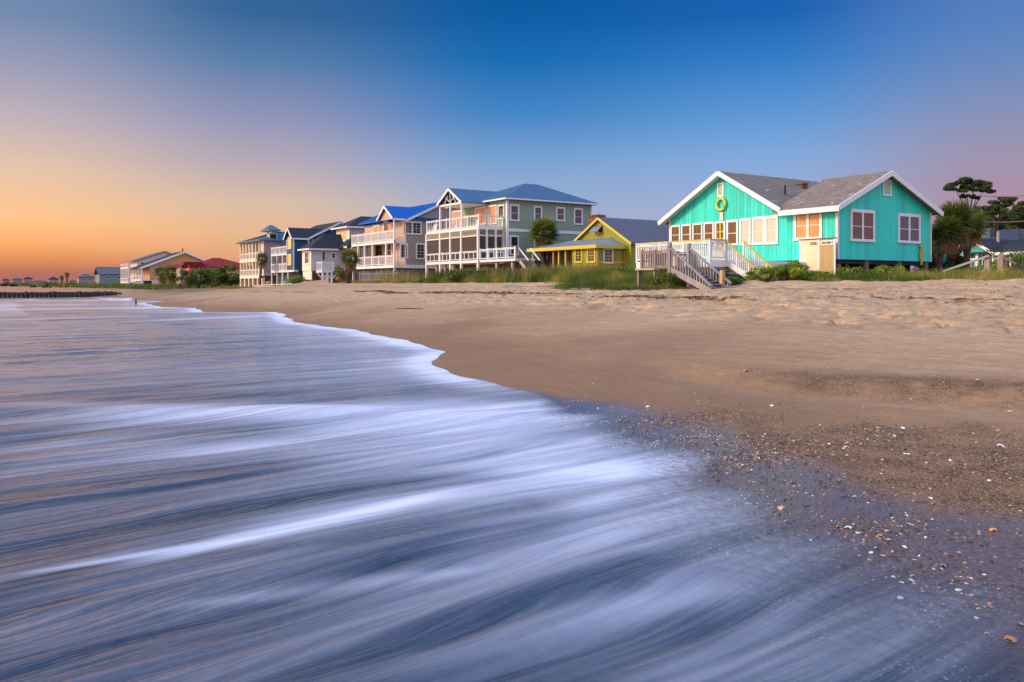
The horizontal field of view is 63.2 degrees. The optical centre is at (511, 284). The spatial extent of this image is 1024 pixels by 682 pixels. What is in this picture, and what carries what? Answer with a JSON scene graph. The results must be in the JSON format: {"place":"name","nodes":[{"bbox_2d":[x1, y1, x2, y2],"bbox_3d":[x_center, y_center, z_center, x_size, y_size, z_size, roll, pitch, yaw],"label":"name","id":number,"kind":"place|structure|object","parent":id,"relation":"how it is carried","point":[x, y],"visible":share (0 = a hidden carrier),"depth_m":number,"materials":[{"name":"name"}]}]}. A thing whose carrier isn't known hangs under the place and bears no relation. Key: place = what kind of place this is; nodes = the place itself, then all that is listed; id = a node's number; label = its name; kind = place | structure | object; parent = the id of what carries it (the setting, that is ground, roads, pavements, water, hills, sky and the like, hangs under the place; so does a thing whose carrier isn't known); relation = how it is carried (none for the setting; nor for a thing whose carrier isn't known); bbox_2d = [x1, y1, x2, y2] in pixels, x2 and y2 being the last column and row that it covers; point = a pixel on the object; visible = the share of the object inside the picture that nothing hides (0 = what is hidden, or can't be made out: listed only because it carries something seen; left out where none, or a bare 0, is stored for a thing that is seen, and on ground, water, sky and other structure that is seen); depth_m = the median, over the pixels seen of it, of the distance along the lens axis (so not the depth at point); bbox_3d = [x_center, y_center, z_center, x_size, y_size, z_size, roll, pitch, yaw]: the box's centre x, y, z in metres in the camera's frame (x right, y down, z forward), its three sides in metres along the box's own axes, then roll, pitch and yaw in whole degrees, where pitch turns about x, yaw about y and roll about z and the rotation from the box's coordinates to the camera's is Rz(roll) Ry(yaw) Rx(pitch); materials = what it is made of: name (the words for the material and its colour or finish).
{"place":"outdoors","nodes":[
{"label":"outdoors","id":0,"kind":"place"},
{"bbox_2d":[0,295,1023,681],"bbox_3d":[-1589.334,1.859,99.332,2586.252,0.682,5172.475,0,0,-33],"label":"water","id":1,"kind":"structure","parent":0,"point":[192,495],"depth_m":5.23,"materials":[{"name":"liquid"}]},
{"bbox_2d":[537,401,913,522],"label":"foam flecks","id":2,"kind":"object","parent":1,"relation":"on","point":[696,441],"visible":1,"depth_m":8.18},
{"bbox_2d":[0,278,1023,681],"bbox_3d":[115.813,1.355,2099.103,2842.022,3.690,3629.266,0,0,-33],"label":"beach","id":3,"kind":"structure","parent":0,"point":[578,344],"depth_m":11.54,"materials":[{"name":"sand"}]},
{"bbox_2d":[11,277,22,284],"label":"house","id":4,"kind":"structure","parent":3,"relation":"on","point":[18,281],"depth_m":696.62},
{"bbox_2d":[23,277,32,283],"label":"house","id":5,"kind":"structure","parent":3,"relation":"on","point":[28,280],"depth_m":697.07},
{"bbox_2d":[47,277,58,282],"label":"house","id":6,"kind":"structure","parent":3,"relation":"on","point":[53,279],"depth_m":696.88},
{"bbox_2d":[0,282,115,287],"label":"scrub","id":7,"kind":"object","parent":3,"relation":"on","point":[14,284],"visible":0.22,"depth_m":463.26,"materials":[{"name":"green plant"}]},
{"bbox_2d":[0,291,121,297],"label":"groin","id":8,"kind":"object","parent":3,"relation":"on","point":[27,294],"visible":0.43,"depth_m":106.08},
{"bbox_2d":[76,274,94,283],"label":"house","id":9,"kind":"structure","parent":3,"relation":"on","point":[82,278],"depth_m":476.23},
{"bbox_2d":[94,267,127,283],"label":"house","id":10,"kind":"structure","parent":3,"relation":"on","point":[108,274],"depth_m":394.56,"materials":[{"name":"wood"}]},
{"bbox_2d":[120,251,170,284],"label":"cream house","id":11,"kind":"structure","parent":3,"relation":"on","point":[142,260],"depth_m":280.29,"materials":[{"name":"white"}]},
{"bbox_2d":[154,264,168,284],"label":"palm tree","id":12,"kind":"object","parent":3,"relation":"on","point":[160,280],"visible":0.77,"depth_m":184.43,"materials":[{"name":"green plant"}]},
{"bbox_2d":[130,248,205,284],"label":"ochre house","id":13,"kind":"structure","parent":3,"relation":"on","point":[147,271],"depth_m":222.16,"materials":[{"name":"paint"}]},
{"bbox_2d":[161,263,178,283],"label":"palm tree","id":14,"kind":"object","parent":3,"relation":"on","point":[170,279],"visible":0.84,"depth_m":179.26,"materials":[{"name":"green plant"}]},
{"bbox_2d":[175,269,203,288],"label":"bush","id":15,"kind":"object","parent":3,"relation":"on","point":[187,278],"visible":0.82,"depth_m":149.25,"materials":[{"name":"green plant"}]},
{"bbox_2d":[187,275,213,287],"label":"bush","id":16,"kind":"object","parent":3,"relation":"on","point":[199,283],"visible":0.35,"depth_m":151.66,"materials":[{"name":"green plant"}]},
{"bbox_2d":[169,258,251,286],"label":"red roofed house","id":17,"kind":"structure","parent":3,"relation":"on","point":[214,263],"depth_m":180.53,"materials":[{"name":"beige paint"}]},
{"bbox_2d":[199,268,228,286],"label":"bush","id":18,"kind":"object","parent":3,"relation":"on","point":[209,272],"visible":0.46,"depth_m":149.41,"materials":[{"name":"green plant"}]},
{"bbox_2d":[211,264,239,285],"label":"bush","id":19,"kind":"object","parent":3,"relation":"on","point":[219,279],"visible":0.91,"depth_m":146.48,"materials":[{"name":"green plant"}]},
{"bbox_2d":[225,273,251,286],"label":"bush","id":20,"kind":"object","parent":3,"relation":"on","point":[234,278],"visible":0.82,"depth_m":146.11,"materials":[{"name":"green plant"}]},
{"bbox_2d":[256,251,268,285],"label":"palm tree","id":21,"kind":"object","parent":3,"relation":"on","point":[262,263],"visible":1,"depth_m":121.80,"materials":[{"name":"green plant"}]},
{"bbox_2d":[235,225,312,286],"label":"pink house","id":22,"kind":"structure","parent":3,"relation":"on","point":[273,237],"depth_m":129.84,"materials":[{"name":"grey"}]},
{"bbox_2d":[285,275,304,283],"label":"bush","id":23,"kind":"object","parent":3,"relation":"on","point":[294,280],"visible":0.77,"depth_m":107.42,"materials":[{"name":"green plant"}]},
{"bbox_2d":[271,221,343,285],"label":"navy house","id":24,"kind":"structure","parent":3,"relation":"on","point":[291,256],"depth_m":117.59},
{"bbox_2d":[296,279,329,283],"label":"retaining edge","id":25,"kind":"object","parent":3,"relation":"on","point":[321,281],"visible":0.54,"depth_m":94.56,"materials":[{"name":"concrete"}]},
{"bbox_2d":[297,216,371,282],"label":"white house","id":26,"kind":"structure","parent":3,"relation":"on","point":[321,257],"depth_m":111.03,"materials":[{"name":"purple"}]},
{"bbox_2d":[304,251,308,264],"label":"window","id":27,"kind":"structure","parent":26,"relation":"in","point":[306,253],"depth_m":110.99,"materials":[{"name":"white paint"}]},
{"bbox_2d":[338,228,346,241],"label":"window","id":28,"kind":"structure","parent":26,"relation":"in","point":[343,232],"depth_m":112.49,"materials":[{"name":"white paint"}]},
{"bbox_2d":[333,263,345,282],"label":"palm tree","id":29,"kind":"object","parent":3,"relation":"on","point":[339,277],"visible":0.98,"depth_m":82.84,"materials":[{"name":"green plant"}]},
{"bbox_2d":[337,247,364,282],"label":"palm tree","id":30,"kind":"object","parent":3,"relation":"on","point":[350,265],"visible":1,"depth_m":83.69,"materials":[{"name":"green plant"}]},
{"bbox_2d":[359,270,396,281],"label":"picket fence","id":31,"kind":"object","parent":3,"relation":"on","point":[368,273],"visible":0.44,"depth_m":89.40,"materials":[{"name":"grey wood"}]},
{"bbox_2d":[351,202,473,280],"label":"blue roofed house","id":32,"kind":"structure","parent":3,"relation":"on","point":[393,238],"depth_m":90.64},
{"bbox_2d":[376,245,382,256],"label":"window","id":33,"kind":"structure","parent":32,"relation":"in","point":[379,249],"depth_m":94.52,"materials":[{"name":"glass"}]},
{"bbox_2d":[387,244,391,254],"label":"window","id":34,"kind":"structure","parent":32,"relation":"in","point":[389,247],"depth_m":92.28,"materials":[{"name":"glass"}]},
{"bbox_2d":[400,243,407,258],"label":"window","id":35,"kind":"structure","parent":32,"relation":"in","point":[402,245],"depth_m":89.03,"materials":[{"name":"white paint"}]},
{"bbox_2d":[403,221,421,234],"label":"window","id":36,"kind":"structure","parent":32,"relation":"in","point":[412,227],"depth_m":89.60,"materials":[{"name":"white paint"}]},
{"bbox_2d":[416,243,424,258],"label":"window","id":37,"kind":"structure","parent":32,"relation":"in","point":[420,247],"depth_m":90.12,"materials":[{"name":"white paint"}]},
{"bbox_2d":[444,267,502,280],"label":"bush","id":38,"kind":"object","parent":3,"relation":"on","point":[452,275],"visible":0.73,"depth_m":67.18,"materials":[{"name":"green plant"}]},
{"bbox_2d":[373,261,613,282],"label":"sea oats","id":39,"kind":"object","parent":3,"relation":"on","point":[393,277],"visible":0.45,"depth_m":79.64,"materials":[{"name":"green plant"}]},
{"bbox_2d":[483,267,539,274],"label":"picket fence","id":40,"kind":"object","parent":3,"relation":"on","point":[516,270],"visible":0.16,"depth_m":70.05,"materials":[{"name":"grey wood"}]},
{"bbox_2d":[425,184,598,278],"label":"green house","id":41,"kind":"structure","parent":3,"relation":"on","point":[498,235],"depth_m":80.60,"materials":[{"name":"green"}]},
{"bbox_2d":[452,210,460,226],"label":"window","id":42,"kind":"structure","parent":41,"relation":"in","point":[455,214],"depth_m":86.42,"materials":[{"name":"glass"}]},
{"bbox_2d":[474,206,486,224],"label":"window","id":43,"kind":"structure","parent":41,"relation":"in","point":[482,211],"depth_m":81.90,"materials":[{"name":"glass"}]},
{"bbox_2d":[487,204,496,224],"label":"window","id":44,"kind":"structure","parent":41,"relation":"in","point":[492,209],"depth_m":80.26,"materials":[{"name":"glass"}]},
{"bbox_2d":[497,204,504,218],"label":"window","id":45,"kind":"structure","parent":41,"relation":"in","point":[500,207],"depth_m":79.01,"materials":[{"name":"white paint"}]},
{"bbox_2d":[510,235,518,254],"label":"door","id":46,"kind":"structure","parent":41,"relation":"in","point":[514,239],"depth_m":78.63,"materials":[{"name":"white paint"}]},
{"bbox_2d":[510,204,519,220],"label":"window","id":47,"kind":"structure","parent":41,"relation":"in","point":[514,208],"depth_m":78.63,"materials":[{"name":"white paint"}]},
{"bbox_2d":[534,206,541,219],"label":"window","id":48,"kind":"structure","parent":41,"relation":"in","point":[537,209],"depth_m":80.08,"materials":[{"name":"glass"}]},
{"bbox_2d":[556,207,564,220],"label":"window","id":49,"kind":"structure","parent":41,"relation":"in","point":[560,211],"depth_m":81.58,"materials":[{"name":"white paint"}]},
{"bbox_2d":[574,208,582,224],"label":"window","id":50,"kind":"structure","parent":41,"relation":"in","point":[578,212],"depth_m":82.80,"materials":[{"name":"white paint"}]},
{"bbox_2d":[8,260,1023,290],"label":"dune grass","id":51,"kind":"structure","parent":3,"relation":"on","point":[602,278],"depth_m":46.16,"materials":[{"name":"plant"}]},
{"bbox_2d":[526,214,560,267],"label":"palm tree","id":52,"kind":"object","parent":3,"relation":"on","point":[543,237],"visible":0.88,"depth_m":76.67,"materials":[{"name":"green plant"}]},
{"bbox_2d":[527,214,734,272],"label":"yellow cottage","id":53,"kind":"structure","parent":3,"relation":"on","point":[602,239],"depth_m":71.64,"materials":[{"name":"wood"}]},
{"bbox_2d":[574,249,582,262],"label":"window","id":54,"kind":"structure","parent":53,"relation":"in","point":[578,253],"depth_m":70.51,"materials":[{"name":"yellow paint"}]},
{"bbox_2d":[586,248,595,262],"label":"window","id":55,"kind":"structure","parent":53,"relation":"in","point":[591,252],"depth_m":69.07,"materials":[{"name":"yellow paint"}]},
{"bbox_2d":[603,248,613,263],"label":"window","id":56,"kind":"structure","parent":53,"relation":"in","point":[607,252],"depth_m":69.15,"materials":[{"name":"grey glass"}]},
{"bbox_2d":[616,267,646,274],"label":"bush","id":57,"kind":"object","parent":3,"relation":"on","point":[626,269],"visible":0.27,"depth_m":49.71,"materials":[{"name":"green plant"}]},
{"bbox_2d":[311,290,1019,304],"bbox_3d":[0.506,0.492,39.643,3.734,0.451,53.914,0,0,-32],"label":"seaweed line","id":58,"kind":"object","parent":3,"relation":"on","point":[625,296],"visible":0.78,"depth_m":32.06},
{"bbox_2d":[646,272,686,285],"bbox_3d":[6.847,-0.176,37.628,1.762,0.839,1.580,0,0,-33],"label":"bush","id":59,"kind":"object","parent":3,"relation":"on","point":[656,280],"visible":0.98,"depth_m":37.24,"materials":[{"name":"green plant"}]},
{"bbox_2d":[635,243,731,289],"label":"boardwalk steps","id":60,"kind":"structure","parent":3,"relation":"on","point":[660,260],"depth_m":37.66,"materials":[{"name":"grey wood"}]},
{"bbox_2d":[353,283,1021,316],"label":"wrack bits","id":61,"kind":"object","parent":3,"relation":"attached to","point":[773,297],"visible":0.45,"depth_m":28.53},
{"bbox_2d":[720,270,724,286],"bbox_3d":[9.215,-0.128,36.500,0.160,1.050,0.160,0,0,-33],"label":"bollard","id":62,"kind":"object","parent":3,"relation":"on","point":[722,276],"visible":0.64,"depth_m":36.43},
{"bbox_2d":[725,275,745,284],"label":"bush","id":63,"kind":"object","parent":3,"relation":"on","point":[735,280],"visible":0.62,"depth_m":37.84,"materials":[{"name":"green plant"}]},
{"bbox_2d":[457,339,1022,485],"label":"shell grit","id":64,"kind":"object","parent":3,"relation":"on","point":[790,398],"visible":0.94,"depth_m":11.08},
{"bbox_2d":[742,271,764,280],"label":"bush","id":65,"kind":"object","parent":3,"relation":"on","point":[751,275],"visible":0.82,"depth_m":39.02,"materials":[{"name":"green plant"}]},
{"bbox_2d":[749,266,782,281],"bbox_3d":[11.923,-0.495,38.811,1.767,0.839,1.184,0,0,-33],"label":"bush","id":66,"kind":"object","parent":3,"relation":"on","point":[769,270],"visible":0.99,"depth_m":38.66,"materials":[{"name":"green plant"}]},
{"bbox_2d":[768,260,809,280],"bbox_3d":[13.222,-0.639,39.599,1.935,1.118,2.288,0,0,-33],"label":"bush","id":67,"kind":"object","parent":3,"relation":"on","point":[796,268],"visible":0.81,"depth_m":39.26,"materials":[{"name":"green plant"}]},
{"bbox_2d":[635,171,943,280],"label":"beach cottage","id":68,"kind":"structure","parent":3,"relation":"on","point":[871,221],"depth_m":46.39,"materials":[{"name":"teal"}]},
{"bbox_2d":[671,225,680,243],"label":"window","id":69,"kind":"structure","parent":68,"relation":"in","point":[675,229],"depth_m":53.10,"materials":[{"name":"white paint"}]},
{"bbox_2d":[681,224,690,242],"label":"window","id":70,"kind":"structure","parent":68,"relation":"in","point":[685,228],"depth_m":52.35,"materials":[{"name":"white paint"}]},
{"bbox_2d":[692,223,702,243],"bbox_3d":[11.476,-3.196,51.533,0.086,1.282,0.872,0,0,-33],"label":"window","id":71,"kind":"structure","parent":68,"relation":"in","point":[697,228],"depth_m":51.56,"materials":[{"name":"white paint"}]},
{"bbox_2d":[704,222,713,243],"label":"window","id":72,"kind":"structure","parent":68,"relation":"in","point":[708,226],"depth_m":50.75,"materials":[{"name":"white paint"}]},
{"bbox_2d":[716,223,722,259],"bbox_3d":[12.484,-2.528,49.993,0.085,2.360,0.595,0,0,-33],"label":"door","id":73,"kind":"structure","parent":68,"relation":"in","point":[719,227],"depth_m":50.04,"materials":[{"name":"yellow paint"}]},
{"bbox_2d":[715,197,726,220],"bbox_3d":[12.500,-4.561,49.837,0.232,1.391,0.841,0,0,-33],"label":"ring buoy","id":74,"kind":"object","parent":68,"relation":"hanging from","point":[722,208],"visible":1,"depth_m":49.80,"materials":[{"name":"paint"}]},
{"bbox_2d":[726,219,738,245],"bbox_3d":[13.010,-3.094,49.192,0.086,1.521,0.909,0,0,-33],"label":"window","id":75,"kind":"structure","parent":68,"relation":"in","point":[731,225],"depth_m":49.22,"materials":[{"name":"white paint"}]},
{"bbox_2d":[739,218,750,245],"bbox_3d":[13.540,-3.093,48.384,0.086,1.560,0.863,0,0,-33],"label":"window","id":76,"kind":"structure","parent":68,"relation":"in","point":[745,223],"depth_m":48.39,"materials":[{"name":"white paint"}]},
{"bbox_2d":[751,216,764,244],"bbox_3d":[14.073,-3.103,47.572,0.086,1.601,0.961,0,0,-33],"label":"window","id":77,"kind":"structure","parent":68,"relation":"in","point":[758,223],"depth_m":47.60,"materials":[{"name":"white paint"}]},
{"bbox_2d":[764,215,778,244],"bbox_3d":[14.575,-3.092,46.806,0.086,1.618,0.940,0,0,-33],"label":"window","id":78,"kind":"structure","parent":68,"relation":"in","point":[771,222],"depth_m":46.82,"materials":[{"name":"white paint"}]},
{"bbox_2d":[793,212,822,240],"bbox_3d":[15.895,-3.247,44.792,0.086,1.674,1.837,0,0,-33],"label":"window","id":79,"kind":"structure","parent":68,"relation":"in","point":[805,226],"depth_m":44.78,"materials":[{"name":"white paint"}]},
{"bbox_2d":[850,209,875,241],"bbox_3d":[18.715,-3.166,44.415,2.154,1.713,0.086,0,0,-33],"label":"window","id":80,"kind":"structure","parent":68,"relation":"in","point":[862,222],"depth_m":44.39,"materials":[{"name":"white paint"}]},
{"bbox_2d":[897,213,920,243],"bbox_3d":[22.331,-3.174,46.785,2.188,1.656,0.086,0,0,-33],"label":"window","id":81,"kind":"structure","parent":68,"relation":"in","point":[909,225],"depth_m":46.77,"materials":[{"name":"white paint"}]},
{"bbox_2d":[919,243,923,264],"bbox_3d":[23.272,-1.760,47.357,0.495,1.260,0.050,0,0,-33],"label":"wall ornament","id":82,"kind":"object","parent":68,"relation":"attached to","point":[921,254],"depth_m":47.33,"materials":[{"name":"yellow paint"}]},
{"bbox_2d":[575,397,1023,677],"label":"pebbles","id":83,"kind":"object","parent":3,"relation":"on","point":[860,530],"visible":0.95,"depth_m":7.13,"materials":[{"name":"stone"}]},
{"bbox_2d":[789,271,815,280],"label":"bush","id":84,"kind":"object","parent":3,"relation":"on","point":[803,277],"visible":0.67,"depth_m":39.12,"materials":[{"name":"green plant"}]},
{"bbox_2d":[798,237,836,274],"bbox_3d":[16.203,-1.159,43.843,0.540,2.573,2.296,0,0,-33],"label":"shower stall","id":85,"kind":"object","parent":3,"relation":"on","point":[816,257],"visible":0.64,"depth_m":43.62,"materials":[{"name":"white paint"}]},
{"bbox_2d":[821,240,834,244],"bbox_3d":[16.364,-2.198,43.142,0.049,0.246,0.838,0,0,-33],"label":"sign","id":86,"kind":"object","parent":85,"relation":"attached to","point":[827,242],"visible":1,"depth_m":43.11,"materials":[{"name":"white paint"}]},
{"bbox_2d":[806,270,833,280],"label":"bush","id":87,"kind":"object","parent":3,"relation":"on","point":[817,273],"visible":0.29,"depth_m":39.80,"materials":[{"name":"green plant"}]},
{"bbox_2d":[834,267,862,277],"bbox_3d":[15.829,-0.489,39.478,1.349,0.799,1.470,0,0,-33],"label":"bush","id":88,"kind":"object","parent":3,"relation":"on","point":[849,272],"visible":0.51,"depth_m":39.18,"materials":[{"name":"green plant"}]},
{"bbox_2d":[870,264,905,276],"bbox_3d":[18.408,-0.563,40.704,1.771,0.914,1.489,0,0,21],"label":"bush","id":89,"kind":"object","parent":3,"relation":"on","point":[881,267],"visible":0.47,"depth_m":40.45,"materials":[{"name":"green plant"}]},
{"bbox_2d":[928,247,954,274],"bbox_3d":[27.817,-1.408,54.140,2.099,2.532,1.790,0,0,16],"label":"bush","id":90,"kind":"object","parent":3,"relation":"on","point":[932,264],"visible":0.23,"depth_m":53.83,"materials":[{"name":"green plant"}]},
{"bbox_2d":[932,224,958,258],"bbox_3d":[26.942,-2.182,52.033,2.389,4.367,2.389,0,0,10],"label":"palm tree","id":91,"kind":"object","parent":3,"relation":"on","point":[933,246],"visible":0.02,"depth_m":52.06,"materials":[{"name":"green plant"}]},
{"bbox_2d":[932,214,968,273],"bbox_3d":[25.755,-2.186,49.484,2.639,4.377,2.643,0,0,-33],"label":"palm tree","id":92,"kind":"object","parent":3,"relation":"on","point":[946,242],"visible":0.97,"depth_m":49.19,"materials":[{"name":"green plant"}]},
{"bbox_2d":[942,247,964,273],"bbox_3d":[26.333,-1.245,49.850,1.925,2.202,1.344,0,0,-33],"label":"bush","id":93,"kind":"object","parent":3,"relation":"on","point":[955,260],"visible":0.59,"depth_m":49.77,"materials":[{"name":"green plant"}]},
{"bbox_2d":[932,197,981,260],"bbox_3d":[26.802,-2.657,50.491,3.195,5.317,3.122,0,0,-33],"label":"palm tree","id":94,"kind":"object","parent":3,"relation":"on","point":[957,209],"visible":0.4,"depth_m":49.93,"materials":[{"name":"green plant"}]},
{"bbox_2d":[943,176,995,266],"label":"pine tree","id":95,"kind":"object","parent":3,"relation":"on","point":[983,186],"visible":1,"depth_m":75.66,"materials":[{"name":"green plant"}]},
{"bbox_2d":[957,206,994,268],"bbox_3d":[29.131,-2.532,53.036,2.888,5.067,3.009,0,0,-33],"label":"palm tree","id":96,"kind":"object","parent":3,"relation":"on","point":[974,238],"visible":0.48,"depth_m":52.58,"materials":[{"name":"green plant"}]},
{"bbox_2d":[943,255,1016,276],"bbox_3d":[20.252,-0.580,36.078,0.325,1.436,3.078,0,0,-33],"label":"handrail","id":97,"kind":"object","parent":3,"relation":"on","point":[988,260],"visible":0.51,"depth_m":35.72,"materials":[{"name":"white wood"}]},
{"bbox_2d":[974,215,995,235],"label":"evergreen tree","id":98,"kind":"object","parent":3,"relation":"on","point":[989,218],"visible":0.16,"depth_m":114.53,"materials":[{"name":"plant"}]},
{"bbox_2d":[959,231,1023,268],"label":"house","id":99,"kind":"structure","parent":3,"relation":"on","point":[1015,245],"depth_m":75.32,"materials":[{"name":"grey"}]},
{"bbox_2d":[976,260,1009,272],"bbox_3d":[23.656,-0.684,40.931,1.652,1.112,2.038,0,0,-10],"label":"bush","id":100,"kind":"object","parent":3,"relation":"on","point":[994,263],"visible":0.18,"depth_m":40.26,"materials":[{"name":"green plant"}]},
{"bbox_2d":[980,197,1018,238],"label":"pine tree","id":101,"kind":"object","parent":3,"relation":"on","point":[995,207],"visible":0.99,"depth_m":83.72,"materials":[{"name":"green plant"}]},
{"bbox_2d":[979,246,1023,274],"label":"bush","id":102,"kind":"object","parent":3,"relation":"on","point":[1019,260],"visible":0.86,"depth_m":40.00,"materials":[{"name":"green plant"}]},
{"bbox_2d":[981,228,1023,239],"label":"navy roofed hall","id":103,"kind":"structure","parent":3,"relation":"on","point":[1009,234],"depth_m":100.28,"materials":[{"name":"blue"}]},
{"bbox_2d":[983,211,1021,229],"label":"evergreen tree","id":104,"kind":"object","parent":3,"relation":"on","point":[1002,226],"visible":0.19,"depth_m":114.61,"materials":[{"name":"plant"}]},
{"bbox_2d":[1003,635,1017,641],"bbox_3d":[2.394,1.692,3.989,0.054,0.020,0.053,0,0,-32],"label":"shell","id":105,"kind":"object","parent":3,"relation":"on","point":[1013,638],"visible":1,"depth_m":3.98},
{"bbox_2d":[1000,201,1023,238],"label":"pine tree","id":106,"kind":"object","parent":3,"relation":"on","point":[1018,214],"visible":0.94,"depth_m":89.68,"materials":[{"name":"green plant"}]},
{"bbox_2d":[0,0,1023,284],"label":"sky","id":107,"kind":"structure","parent":0,"point":[130,130],"materials":[{"name":"blue"}]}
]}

